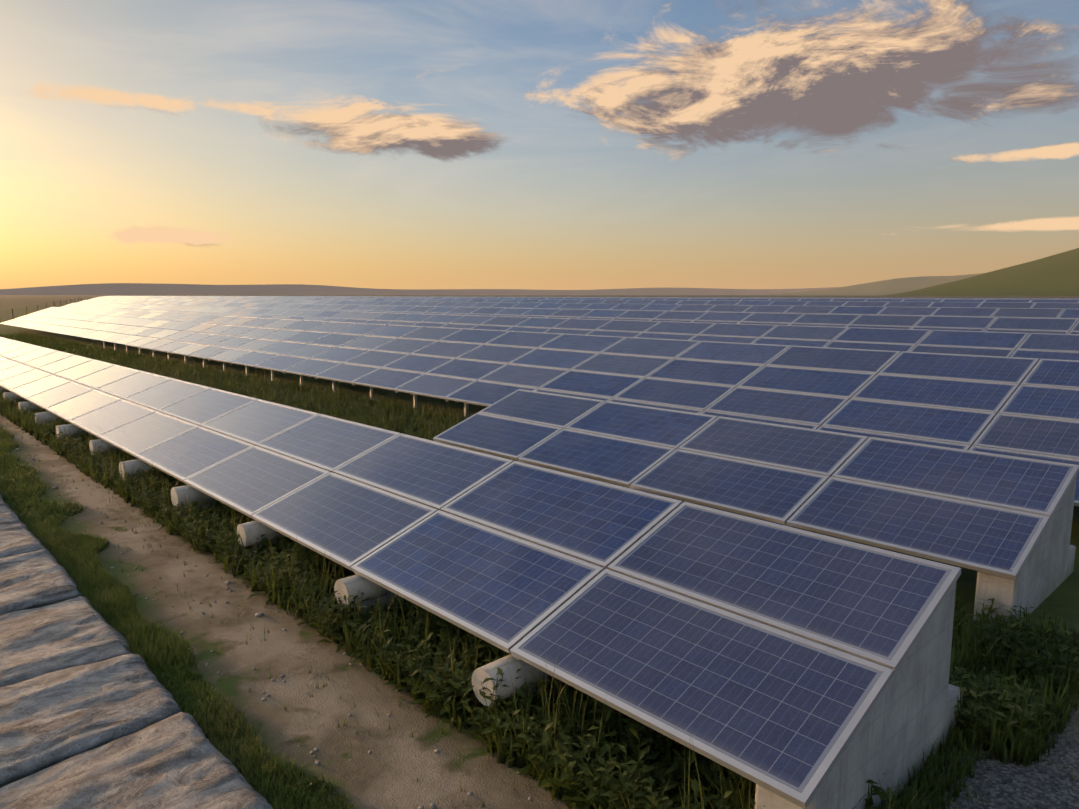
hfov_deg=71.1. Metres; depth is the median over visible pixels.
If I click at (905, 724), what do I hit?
end wall
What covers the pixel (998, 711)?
grass
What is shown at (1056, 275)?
hill
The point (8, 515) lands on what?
stone paving
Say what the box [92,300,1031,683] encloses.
support posts
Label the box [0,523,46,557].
stone paving
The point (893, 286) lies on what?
hill
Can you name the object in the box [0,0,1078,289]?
sky
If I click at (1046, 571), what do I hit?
end wall
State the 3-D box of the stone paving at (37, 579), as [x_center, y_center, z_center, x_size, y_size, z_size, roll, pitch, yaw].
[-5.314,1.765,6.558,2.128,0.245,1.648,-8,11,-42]
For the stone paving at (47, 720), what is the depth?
4.80 m
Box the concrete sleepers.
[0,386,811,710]
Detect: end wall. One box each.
[755,582,961,808]
[973,474,1076,628]
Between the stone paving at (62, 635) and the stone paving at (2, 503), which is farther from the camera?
the stone paving at (2, 503)
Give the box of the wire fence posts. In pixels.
[0,298,91,319]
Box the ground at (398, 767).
[0,295,1078,808]
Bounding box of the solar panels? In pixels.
[0,296,1078,808]
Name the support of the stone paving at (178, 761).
on the ground at (398, 767)
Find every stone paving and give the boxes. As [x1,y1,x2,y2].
[0,494,9,507]
[0,506,22,524]
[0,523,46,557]
[0,549,81,614]
[0,596,131,687]
[0,654,181,787]
[0,712,272,808]
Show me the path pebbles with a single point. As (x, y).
(432, 805)
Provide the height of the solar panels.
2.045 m
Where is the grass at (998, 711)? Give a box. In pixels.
[0,331,1078,808]
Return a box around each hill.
[770,273,983,294]
[879,248,1078,295]
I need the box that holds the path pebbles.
[15,437,531,808]
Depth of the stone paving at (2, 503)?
9.59 m

